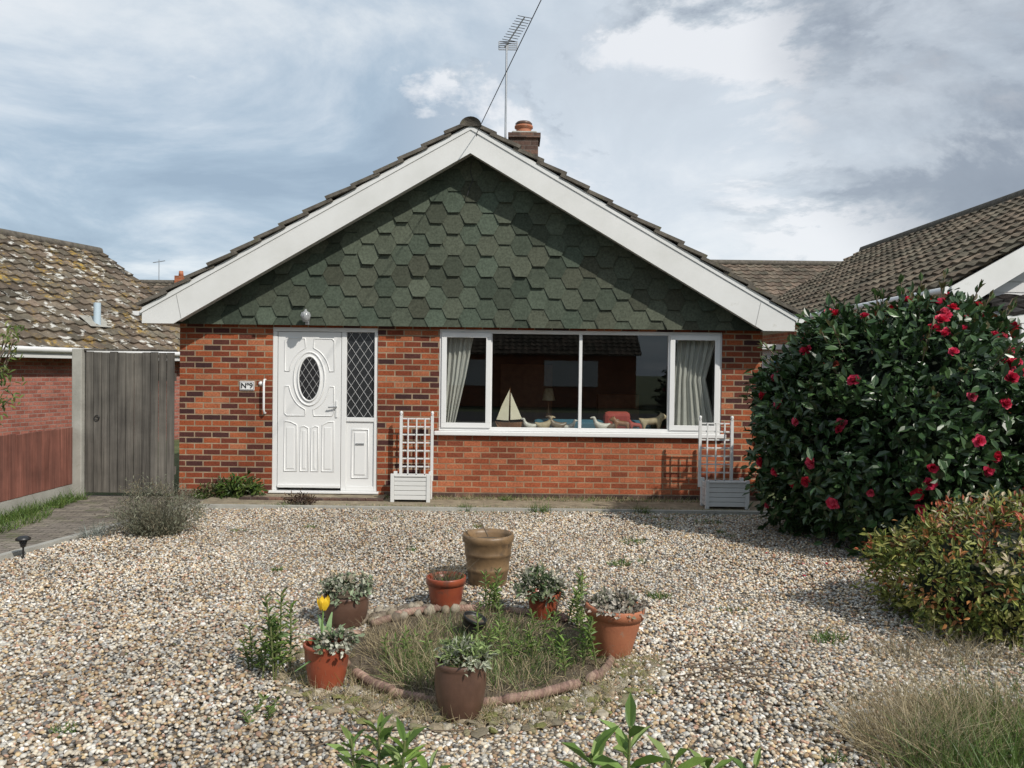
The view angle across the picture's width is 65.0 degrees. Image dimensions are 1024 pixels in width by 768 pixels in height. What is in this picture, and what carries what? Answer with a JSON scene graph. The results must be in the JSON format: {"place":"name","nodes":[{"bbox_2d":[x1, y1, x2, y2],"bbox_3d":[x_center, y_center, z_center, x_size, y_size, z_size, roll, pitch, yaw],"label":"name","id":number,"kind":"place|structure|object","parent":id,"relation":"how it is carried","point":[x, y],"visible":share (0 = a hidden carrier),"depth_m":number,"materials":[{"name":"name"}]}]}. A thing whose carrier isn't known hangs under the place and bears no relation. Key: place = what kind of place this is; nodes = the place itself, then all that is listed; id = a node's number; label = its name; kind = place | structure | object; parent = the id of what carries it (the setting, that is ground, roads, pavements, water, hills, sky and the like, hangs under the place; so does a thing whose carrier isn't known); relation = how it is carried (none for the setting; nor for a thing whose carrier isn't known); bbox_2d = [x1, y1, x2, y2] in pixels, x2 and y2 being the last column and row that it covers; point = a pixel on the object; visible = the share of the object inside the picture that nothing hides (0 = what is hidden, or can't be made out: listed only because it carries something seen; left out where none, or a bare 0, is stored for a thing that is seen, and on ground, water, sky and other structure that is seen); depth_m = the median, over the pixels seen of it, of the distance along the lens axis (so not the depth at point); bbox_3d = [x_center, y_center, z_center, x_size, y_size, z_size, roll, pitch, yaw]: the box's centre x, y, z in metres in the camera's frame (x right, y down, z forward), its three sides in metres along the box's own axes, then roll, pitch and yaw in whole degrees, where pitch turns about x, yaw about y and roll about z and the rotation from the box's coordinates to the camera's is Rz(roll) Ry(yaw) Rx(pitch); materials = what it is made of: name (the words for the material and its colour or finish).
{"place":"outdoors","nodes":[
{"label":"outdoors","id":0,"kind":"place"},
{"bbox_2d":[0,495,209,553],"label":"side path","id":1,"kind":"structure","parent":0,"point":[61,522],"depth_m":8.68,"materials":[{"name":"grey concrete"}]},
{"bbox_2d":[0,507,25,521],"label":"grass tuft","id":2,"kind":"object","parent":1,"relation":"on","point":[14,514],"visible":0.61,"depth_m":8.62,"materials":[{"name":"green plant"}]},
{"bbox_2d":[6,503,34,517],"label":"grass tuft","id":3,"kind":"object","parent":1,"relation":"on","point":[26,513],"visible":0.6,"depth_m":8.82,"materials":[{"name":"green plant"}]},
{"bbox_2d":[11,500,40,514],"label":"grass tuft","id":4,"kind":"object","parent":1,"relation":"on","point":[23,510],"visible":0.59,"depth_m":9.03,"materials":[{"name":"green plant"}]},
{"bbox_2d":[0,508,53,533],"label":"grass strip","id":5,"kind":"object","parent":1,"relation":"on","point":[24,522],"depth_m":8.48,"materials":[{"name":"green plant"}]},
{"bbox_2d":[25,497,52,511],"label":"grass tuft","id":6,"kind":"object","parent":1,"relation":"on","point":[39,506],"visible":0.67,"depth_m":9.22,"materials":[{"name":"green plant"}]},
{"bbox_2d":[38,493,70,508],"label":"grass tuft","id":7,"kind":"object","parent":1,"relation":"on","point":[56,505],"visible":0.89,"depth_m":9.42,"materials":[{"name":"green plant"}]},
{"bbox_2d":[45,494,79,505],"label":"grass tuft","id":8,"kind":"object","parent":1,"relation":"on","point":[56,500],"visible":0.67,"depth_m":9.60,"materials":[{"name":"green plant"}]},
{"bbox_2d":[54,489,80,502],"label":"grass tuft","id":9,"kind":"object","parent":1,"relation":"on","point":[72,498],"visible":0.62,"depth_m":9.83,"materials":[{"name":"green plant"}]},
{"bbox_2d":[62,488,95,500],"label":"grass tuft","id":10,"kind":"object","parent":1,"relation":"on","point":[82,497],"visible":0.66,"depth_m":10.02,"materials":[{"name":"green plant"}]},
{"bbox_2d":[0,504,192,560],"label":"path kerb","id":11,"kind":"structure","parent":1,"relation":"on","point":[16,552],"depth_m":7.29,"materials":[{"name":"concrete"}]},
{"bbox_2d":[193,489,215,498],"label":"grass tuft","id":12,"kind":"object","parent":1,"relation":"on","point":[211,495],"visible":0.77,"depth_m":10.19,"materials":[{"name":"green plant"}]},
{"bbox_2d":[0,439,785,517],"bbox_3d":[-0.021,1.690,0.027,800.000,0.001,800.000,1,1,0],"label":"ground","id":13,"kind":"structure","parent":0,"point":[176,458],"depth_m":11.87,"materials":[{"name":"grey concrete"}]},
{"bbox_2d":[0,316,26,425],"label":"garden shrub","id":14,"kind":"object","parent":13,"relation":"on","point":[4,367],"visible":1,"depth_m":9.02,"materials":[{"name":"green plant"}]},
{"bbox_2d":[0,427,72,515],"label":"wooden fence","id":15,"kind":"object","parent":13,"relation":"on","point":[37,465],"visible":1,"depth_m":9.40,"materials":[{"name":"red wood"}]},
{"bbox_2d":[72,348,85,497],"bbox_3d":[-5.545,0.537,10.296,0.125,1.980,0.130,1,1,0],"label":"concrete gate post","id":16,"kind":"object","parent":13,"relation":"on","point":[78,408],"visible":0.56,"depth_m":10.23,"materials":[{"name":"white concrete"}]},
{"bbox_2d":[84,349,176,492],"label":"wooden gate","id":17,"kind":"structure","parent":16,"relation":"attached to","point":[128,436],"depth_m":10.29,"materials":[{"name":"grey wood"}]},
{"bbox_2d":[0,228,179,439],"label":"brick bungalow","id":18,"kind":"object","parent":13,"relation":"on","point":[60,300],"visible":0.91,"depth_m":16.94,"materials":[{"name":"tile"}]},
{"bbox_2d":[141,260,184,292],"bbox_3d":[-15.468,-2.659,39.965,11.000,6.980,7.093,1,1,0],"label":"brick bungalow","id":19,"kind":"object","parent":13,"relation":"on","point":[156,286],"visible":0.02,"depth_m":39.75,"materials":[{"name":"brown tile"}]},
{"bbox_2d":[184,477,238,496],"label":"dandelion weed","id":20,"kind":"object","parent":13,"relation":"on","point":[204,489],"visible":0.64,"depth_m":10.23,"materials":[{"name":"green plant"}]},
{"bbox_2d":[215,469,268,498],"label":"dandelion weed","id":21,"kind":"object","parent":13,"relation":"on","point":[252,487],"visible":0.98,"depth_m":10.18,"materials":[{"name":"green plant"}]},
{"bbox_2d":[281,489,317,504],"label":"dead weed","id":22,"kind":"object","parent":13,"relation":"on","point":[309,499],"visible":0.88,"depth_m":9.70,"materials":[{"name":"brown plant"}]},
{"bbox_2d":[132,116,804,500],"bbox_3d":[-0.531,-1.558,15.329,8.356,6.135,10.818,1,1,0],"label":"brick bungalow","id":23,"kind":"object","parent":13,"relation":"on","point":[464,276],"visible":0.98,"depth_m":10.39,"materials":[{"name":"red brick"}]},
{"bbox_2d":[240,381,254,389],"bbox_3d":[-3.425,0.022,10.391,0.190,0.120,0.018,1,1,0],"label":"house number sign","id":24,"kind":"object","parent":23,"relation":"attached to","point":[246,385],"visible":1,"depth_m":10.39,"materials":[{"name":"white plastic"}]},
{"bbox_2d":[284,420,296,470],"bbox_3d":[-2.875,0.803,10.429,0.172,0.662,0.016,1,1,0],"label":"door panel molding","id":25,"kind":"structure","parent":23,"relation":"in","point":[284,420],"depth_m":10.42,"materials":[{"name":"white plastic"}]},
{"bbox_2d":[300,425,308,471],"bbox_3d":[-2.695,0.837,10.429,0.113,0.599,0.016,1,1,0],"label":"door panel molding","id":26,"kind":"structure","parent":23,"relation":"in","point":[304,425],"depth_m":10.42,"materials":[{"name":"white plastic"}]},
{"bbox_2d":[301,309,310,324],"bbox_3d":[-2.615,-0.852,10.170,0.127,0.195,0.170,0,1,-22],"label":"porch wall lamp","id":27,"kind":"object","parent":23,"relation":"attached to","point":[305,315],"visible":1,"depth_m":10.12,"materials":[{"name":"glass"}]},
{"bbox_2d":[277,332,341,487],"bbox_3d":[-2.629,0.339,10.450,0.820,2.025,0.055,1,1,0],"label":"door leaf","id":28,"kind":"structure","parent":23,"relation":"in","point":[293,346],"depth_m":10.42,"materials":[{"name":"white plastic"}]},
{"bbox_2d":[311,426,318,471],"bbox_3d":[-2.561,0.839,10.429,0.103,0.598,0.016,1,1,0],"label":"door panel molding","id":29,"kind":"structure","parent":23,"relation":"in","point":[313,426],"depth_m":10.42,"materials":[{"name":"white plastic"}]},
{"bbox_2d":[321,421,333,471],"bbox_3d":[-2.391,0.809,10.429,0.163,0.662,0.016,1,1,0],"label":"door panel molding","id":30,"kind":"structure","parent":23,"relation":"in","point":[328,421],"depth_m":10.42,"materials":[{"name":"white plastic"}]},
{"bbox_2d":[495,390,522,426],"bbox_3d":[-0.034,0.331,10.607,0.380,0.560,0.074,1,1,0],"label":"model sailing boat","id":31,"kind":"object","parent":23,"relation":"on","point":[505,413],"visible":0.82,"depth_m":10.59,"materials":[{"name":"beige fabric"}]},
{"bbox_2d":[477,0,540,131],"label":"phone wire","id":32,"kind":"object","parent":23,"relation":"on","point":[510,62],"visible":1,"depth_m":8.76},
{"bbox_2d":[498,15,531,137],"bbox_3d":[0.027,-4.755,13.835,0.572,3.028,0.228,1,1,30],"label":"tv antenna","id":33,"kind":"object","parent":23,"relation":"attached to","point":[507,45],"visible":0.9,"depth_m":13.90,"materials":[{"name":"metal"}]},
{"bbox_2d":[520,418,535,426],"bbox_3d":[0.224,0.528,10.590,0.231,0.168,0.072,1,1,0],"label":"duck ornament","id":34,"kind":"object","parent":23,"relation":"on","point":[526,423],"visible":0.82,"depth_m":10.57,"materials":[{"name":"white ceramic"}]},
{"bbox_2d":[535,416,554,427],"bbox_3d":[0.435,0.516,10.589,0.272,0.198,0.084,1,1,0],"label":"duck ornament","id":35,"kind":"object","parent":23,"relation":"on","point":[546,424],"visible":0.87,"depth_m":10.56,"materials":[{"name":"beige ceramic"}]},
{"bbox_2d":[546,415,566,427],"bbox_3d":[0.582,0.513,10.589,0.283,0.206,0.088,1,1,0],"label":"duck ornament","id":36,"kind":"object","parent":23,"relation":"on","point":[554,424],"visible":0.87,"depth_m":10.56,"materials":[{"name":"beige ceramic"}]},
{"bbox_2d":[564,420,577,427],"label":"duck ornament","id":37,"kind":"object","parent":23,"relation":"on","point":[572,425],"visible":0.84,"depth_m":10.57,"materials":[{"name":"grey ceramic"}]},
{"bbox_2d":[439,329,721,433],"bbox_3d":[0.886,-0.032,10.451,3.659,1.313,0.070,1,1,0],"label":"window frame","id":38,"kind":"structure","parent":23,"relation":"in","point":[528,429],"depth_m":10.42,"materials":[{"name":"white plastic"}]},
{"bbox_2d":[590,416,609,427],"bbox_3d":[1.162,0.525,10.589,0.272,0.198,0.085,1,1,0],"label":"duck ornament","id":39,"kind":"object","parent":23,"relation":"on","point":[597,424],"visible":0.87,"depth_m":10.56,"materials":[{"name":"white ceramic"}]},
{"bbox_2d":[607,419,619,427],"bbox_3d":[1.303,0.542,10.590,0.231,0.168,0.071,1,1,0],"label":"duck ornament","id":40,"kind":"object","parent":23,"relation":"on","point":[612,425],"visible":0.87,"depth_m":10.56,"materials":[{"name":"white ceramic"}]},
{"bbox_2d":[609,416,628,428],"bbox_3d":[1.428,0.527,10.590,0.295,0.202,0.072,1,1,0],"label":"dog ornament","id":41,"kind":"object","parent":23,"relation":"on","point":[614,420],"visible":0.74,"depth_m":10.56,"materials":[{"name":"beige ceramic"}]},
{"bbox_2d":[627,419,641,428],"bbox_3d":[1.621,0.548,10.589,0.241,0.165,0.059,1,1,0],"label":"dog ornament","id":42,"kind":"object","parent":23,"relation":"on","point":[632,424],"visible":0.71,"depth_m":10.57,"materials":[{"name":"ceramic"}]},
{"bbox_2d":[639,413,665,428],"bbox_3d":[1.854,0.504,10.589,0.375,0.257,0.091,1,1,0],"label":"dog ornament","id":43,"kind":"object","parent":23,"relation":"on","point":[658,419],"visible":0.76,"depth_m":10.55,"materials":[{"name":"beige ceramic"}]},
{"bbox_2d":[193,504,767,514],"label":"front kerb","id":44,"kind":"structure","parent":13,"relation":"on","point":[478,509],"depth_m":9.47,"materials":[{"name":"concrete"}]},
{"bbox_2d":[454,501,475,511],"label":"grass tuft","id":45,"kind":"object","parent":44,"relation":"on","point":[464,506],"visible":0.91,"depth_m":9.50,"materials":[{"name":"green plant"}]},
{"bbox_2d":[0,507,1023,767],"bbox_3d":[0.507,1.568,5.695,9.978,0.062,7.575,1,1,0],"label":"gravel","id":46,"kind":"structure","parent":13,"relation":"on","point":[224,647],"depth_m":5.04,"materials":[{"name":"beige gravel"}]},
{"bbox_2d":[15,535,30,558],"bbox_3d":[-4.168,1.397,6.854,0.120,0.206,0.120,1,1,0],"label":"solar garden light","id":47,"kind":"object","parent":46,"relation":"on","point":[22,540],"visible":1,"depth_m":6.83,"materials":[{"name":"black plastic"}]},
{"bbox_2d":[47,719,77,737],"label":"grass tuft","id":48,"kind":"object","parent":46,"relation":"on","point":[56,729],"visible":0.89,"depth_m":3.63,"materials":[{"name":"green plant"}]},
{"bbox_2d":[71,521,113,538],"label":"lavender bush","id":49,"kind":"object","parent":46,"relation":"on","point":[98,531],"visible":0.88,"depth_m":7.77,"materials":[{"name":"grey plant"}]},
{"bbox_2d":[93,472,211,539],"bbox_3d":[-3.494,1.206,8.023,1.168,0.659,1.306,1,1,0],"label":"lavender bush","id":50,"kind":"object","parent":46,"relation":"on","point":[145,522],"visible":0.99,"depth_m":7.87,"materials":[{"name":"green plant"}]},
{"bbox_2d":[237,623,268,672],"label":"spurge plant","id":51,"kind":"object","parent":46,"relation":"on","point":[251,645],"visible":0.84,"depth_m":4.40,"materials":[{"name":"green plant"}]},
{"bbox_2d":[240,693,279,724],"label":"spurge plant","id":52,"kind":"object","parent":46,"relation":"on","point":[271,709],"visible":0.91,"depth_m":3.80,"materials":[{"name":"green plant"}]},
{"bbox_2d":[271,566,282,571],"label":"grass tuft","id":53,"kind":"object","parent":46,"relation":"on","point":[274,568],"visible":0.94,"depth_m":6.58,"materials":[{"name":"green plant"}]},
{"bbox_2d":[327,712,451,767],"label":"foreground shoot","id":54,"kind":"object","parent":46,"relation":"on","point":[399,760],"visible":1,"depth_m":2.87,"materials":[{"name":"green plant"}]},
{"bbox_2d":[267,592,681,737],"bbox_3d":[-0.291,1.480,4.555,1.986,0.300,2.120,0,1,-40],"label":"circular flower bed","id":55,"kind":"object","parent":46,"relation":"on","point":[404,679],"visible":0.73,"depth_m":4.31,"materials":[{"name":"soil"}]},
{"bbox_2d":[254,587,299,682],"bbox_3d":[-1.238,1.333,4.328,0.194,0.489,0.308,1,1,30],"label":"spurge plant","id":56,"kind":"object","parent":55,"relation":"on","point":[274,649],"visible":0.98,"depth_m":4.28,"materials":[{"name":"green plant"}]},
{"bbox_2d":[303,624,364,690],"bbox_3d":[-0.932,1.417,4.176,0.317,0.330,0.298,1,1,0],"label":"plant pot","id":57,"kind":"object","parent":55,"relation":"on","point":[331,660],"visible":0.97,"depth_m":4.12,"materials":[{"name":"ceramic"}]},
{"bbox_2d":[296,595,354,670],"bbox_3d":[-0.975,1.274,4.182,0.314,0.344,0.216,0,1,-15],"label":"tulip plant","id":58,"kind":"object","parent":57,"relation":"in","point":[322,603],"visible":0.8,"depth_m":4.19,"materials":[{"name":"yellow plant"}]},
{"bbox_2d":[316,570,376,628],"bbox_3d":[-1.077,1.390,5.211,0.372,0.348,0.399,1,1,0],"label":"plant pot","id":59,"kind":"object","parent":55,"relation":"on","point":[349,603],"visible":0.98,"depth_m":5.13,"materials":[{"name":"ceramic"}]},
{"bbox_2d":[380,625,432,661],"bbox_3d":[-0.617,1.489,4.651,0.311,0.185,0.288,1,1,-11],"label":"spurge plant","id":60,"kind":"object","parent":55,"relation":"on","point":[403,642],"visible":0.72,"depth_m":4.57,"materials":[{"name":"green plant"}]},
{"bbox_2d":[411,549,478,612],"bbox_3d":[-0.486,1.339,5.572,0.453,0.453,0.426,0,1,-43],"label":"plant pot","id":61,"kind":"object","parent":55,"relation":"on","point":[447,586],"visible":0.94,"depth_m":5.49,"materials":[{"name":"ceramic"}]},
{"bbox_2d":[433,632,499,722],"bbox_3d":[-0.222,1.397,3.869,0.332,0.397,0.346,1,1,0],"label":"plant pot","id":62,"kind":"object","parent":55,"relation":"on","point":[461,667],"visible":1,"depth_m":3.77,"materials":[{"name":"ceramic"}]},
{"bbox_2d":[461,611,486,637],"bbox_3d":[-0.238,1.508,4.992,0.164,0.172,0.152,1,1,0],"label":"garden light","id":63,"kind":"object","parent":55,"relation":"on","point":[469,620],"visible":0.71,"depth_m":4.95,"materials":[{"name":"black plastic"}]},
{"bbox_2d":[477,567,505,611],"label":"spurge plant","id":64,"kind":"object","parent":55,"relation":"on","point":[495,598],"visible":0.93,"depth_m":5.48,"materials":[{"name":"green plant"}]},
{"bbox_2d":[472,601,560,656],"bbox_3d":[0.017,1.460,4.918,0.605,0.249,0.657,1,1,0],"label":"spurge plant","id":65,"kind":"object","parent":55,"relation":"on","point":[553,645],"visible":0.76,"depth_m":4.83,"materials":[{"name":"green plant"}]},
{"bbox_2d":[492,616,572,674],"bbox_3d":[0.108,1.470,4.507,0.450,0.246,0.458,1,1,0],"label":"spurge plant","id":66,"kind":"object","parent":55,"relation":"on","point":[562,644],"visible":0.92,"depth_m":4.58,"materials":[{"name":"green plant"}]},
{"bbox_2d":[509,559,571,620],"bbox_3d":[0.174,1.375,5.409,0.394,0.403,0.368,0,1,-37],"label":"plant pot","id":67,"kind":"object","parent":55,"relation":"on","point":[542,597],"visible":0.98,"depth_m":5.34,"materials":[{"name":"ceramic"}]},
{"bbox_2d":[564,567,589,629],"bbox_3d":[0.430,1.389,5.224,0.181,0.390,0.238,1,1,0],"label":"spurge plant","id":68,"kind":"object","parent":55,"relation":"on","point":[577,596],"visible":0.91,"depth_m":5.19,"materials":[{"name":"green plant"}]},
{"bbox_2d":[572,614,602,666],"bbox_3d":[0.418,1.439,4.531,0.146,0.311,0.199,0,1,-21],"label":"spurge plant","id":69,"kind":"object","parent":55,"relation":"on","point":[588,638],"visible":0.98,"depth_m":4.50,"materials":[{"name":"green plant"}]},
{"bbox_2d":[578,580,647,658],"bbox_3d":[0.602,1.375,4.710,0.390,0.451,0.381,0,1,-33],"label":"plant pot","id":70,"kind":"object","parent":55,"relation":"on","point":[620,615],"visible":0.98,"depth_m":4.61,"materials":[{"name":"ceramic"}]},
{"bbox_2d":[472,523,484,527],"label":"grass tuft","id":71,"kind":"object","parent":46,"relation":"on","point":[476,525],"visible":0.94,"depth_m":8.50,"materials":[{"name":"green plant"}]},
{"bbox_2d":[462,521,513,588],"bbox_3d":[-0.186,1.306,6.242,0.402,0.505,0.402,1,1,0],"label":"plant pot","id":72,"kind":"object","parent":46,"relation":"on","point":[489,549],"visible":0.91,"depth_m":6.10,"materials":[{"name":"ceramic"}]},
{"bbox_2d":[240,492,767,518],"bbox_3d":[0.147,1.448,9.790,7.100,0.112,1.342,1,1,0],"label":"grass strip","id":73,"kind":"object","parent":46,"relation":"on","point":[594,499],"depth_m":10.21,"materials":[{"name":"green plant"}]},
{"bbox_2d":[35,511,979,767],"bbox_3d":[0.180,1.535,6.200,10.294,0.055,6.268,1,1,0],"label":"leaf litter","id":74,"kind":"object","parent":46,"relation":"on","point":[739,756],"visible":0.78,"depth_m":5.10,"materials":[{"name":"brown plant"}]},
{"bbox_2d":[528,498,552,512],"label":"grass tuft","id":75,"kind":"object","parent":46,"relation":"on","point":[544,509],"visible":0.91,"depth_m":9.42,"materials":[{"name":"green plant"}]},
{"bbox_2d":[290,657,823,750],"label":"fallen twigs","id":76,"kind":"object","parent":46,"relation":"on","point":[395,729],"visible":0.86,"depth_m":4.30,"materials":[{"name":"brown plant"}]},
{"bbox_2d":[603,557,632,566],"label":"grass tuft","id":77,"kind":"object","parent":46,"relation":"on","point":[620,562],"visible":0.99,"depth_m":6.92,"materials":[{"name":"green plant"}]},
{"bbox_2d":[619,536,645,544],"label":"grass tuft","id":78,"kind":"object","parent":46,"relation":"on","point":[637,539],"visible":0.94,"depth_m":7.81,"materials":[{"name":"green plant"}]},
{"bbox_2d":[555,692,711,767],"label":"foreground shoot","id":79,"kind":"object","parent":46,"relation":"on","point":[624,745],"visible":1,"depth_m":2.81,"materials":[{"name":"green plant"}]},
{"bbox_2d":[628,503,655,514],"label":"grass tuft","id":80,"kind":"object","parent":46,"relation":"on","point":[641,508],"visible":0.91,"depth_m":9.47,"materials":[{"name":"green plant"}]},
{"bbox_2d":[645,590,672,599],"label":"grass tuft","id":81,"kind":"object","parent":46,"relation":"on","point":[653,595],"visible":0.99,"depth_m":5.92,"materials":[{"name":"green plant"}]},
{"bbox_2d":[696,518,724,524],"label":"grass tuft","id":82,"kind":"object","parent":46,"relation":"on","point":[711,521],"visible":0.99,"depth_m":8.94,"materials":[{"name":"green plant"}]},
{"bbox_2d":[689,747,761,767],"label":"foreground shoot","id":83,"kind":"object","parent":46,"relation":"on","point":[737,762],"visible":0.97,"depth_m":2.83,"materials":[{"name":"green plant"}]},
{"bbox_2d":[719,604,746,613],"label":"grass tuft","id":84,"kind":"object","parent":46,"relation":"on","point":[733,609],"visible":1,"depth_m":5.63,"materials":[{"name":"green plant"}]},
{"bbox_2d":[808,624,850,643],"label":"grass tuft","id":85,"kind":"object","parent":46,"relation":"on","point":[825,637],"visible":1,"depth_m":5.02,"materials":[{"name":"green plant"}]},
{"bbox_2d":[812,748,855,766],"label":"grass tuft","id":86,"kind":"object","parent":46,"relation":"on","point":[841,758],"visible":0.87,"depth_m":3.42,"materials":[{"name":"green plant"}]},
{"bbox_2d":[739,268,1023,575],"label":"camellia bush","id":87,"kind":"object","parent":46,"relation":"on","point":[880,418],"visible":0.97,"depth_m":7.19,"materials":[{"name":"green plant"}]},
{"bbox_2d":[765,636,1023,767],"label":"dried grass clump","id":88,"kind":"object","parent":46,"relation":"on","point":[945,746],"visible":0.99,"depth_m":3.51,"materials":[{"name":"green plant"}]},
{"bbox_2d":[848,617,1023,671],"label":"dried grass clump","id":89,"kind":"object","parent":46,"relation":"on","point":[967,647],"visible":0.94,"depth_m":4.73,"materials":[{"name":"beige plant"}]},
{"bbox_2d":[849,484,1023,650],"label":"pieris shrub","id":90,"kind":"object","parent":46,"relation":"on","point":[966,571],"visible":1,"depth_m":5.17,"materials":[{"name":"green plant"}]},
{"bbox_2d":[762,349,809,451],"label":"wall","id":91,"kind":"structure","parent":13,"relation":"on","point":[767,352],"depth_m":16.79,"materials":[{"name":"red brick"}]},
{"bbox_2d":[762,344,790,349],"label":"roof","id":92,"kind":"structure","parent":91,"relation":"on","point":[778,346],"depth_m":16.59,"materials":[{"name":"white plastic"}]},
{"bbox_2d":[710,259,935,321],"bbox_3d":[11.371,-1.632,29.975,10.300,5.910,8.088,1,1,0],"label":"brick bungalow","id":93,"kind":"object","parent":13,"relation":"on","point":[776,278],"visible":0.1,"depth_m":29.38,"materials":[{"name":"brown tile"}]},
{"bbox_2d":[762,189,1023,412],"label":"brick bungalow","id":94,"kind":"object","parent":13,"relation":"on","point":[970,248],"visible":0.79,"depth_m":14.60,"materials":[{"name":"brown tile"}]},
{"bbox_2d":[198,495,781,510],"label":"house front path","id":95,"kind":"structure","parent":0,"point":[616,504],"depth_m":9.93,"materials":[{"name":"concrete"}]},
{"bbox_2d":[390,411,433,502],"bbox_3d":[-1.249,0.904,10.099,0.504,1.120,0.314,1,1,0],"label":"trellis planter","id":96,"kind":"object","parent":95,"relation":"on","point":[415,486],"visible":1,"depth_m":9.98,"materials":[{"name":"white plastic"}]},
{"bbox_2d":[498,493,513,500],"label":"grass tuft","id":97,"kind":"object","parent":95,"relation":"on","point":[503,498],"visible":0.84,"depth_m":10.22,"materials":[{"name":"green plant"}]},
{"bbox_2d":[698,415,749,509],"bbox_3d":[2.596,0.955,9.869,0.564,1.120,0.314,1,1,0],"label":"trellis planter","id":98,"kind":"object","parent":95,"relation":"on","point":[730,492],"visible":0.91,"depth_m":9.82,"materials":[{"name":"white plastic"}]},
{"bbox_2d":[0,0,1023,279],"label":"sky","id":99,"kind":"structure","parent":0,"point":[181,133],"materials":[{"name":"blue"}]}
]}

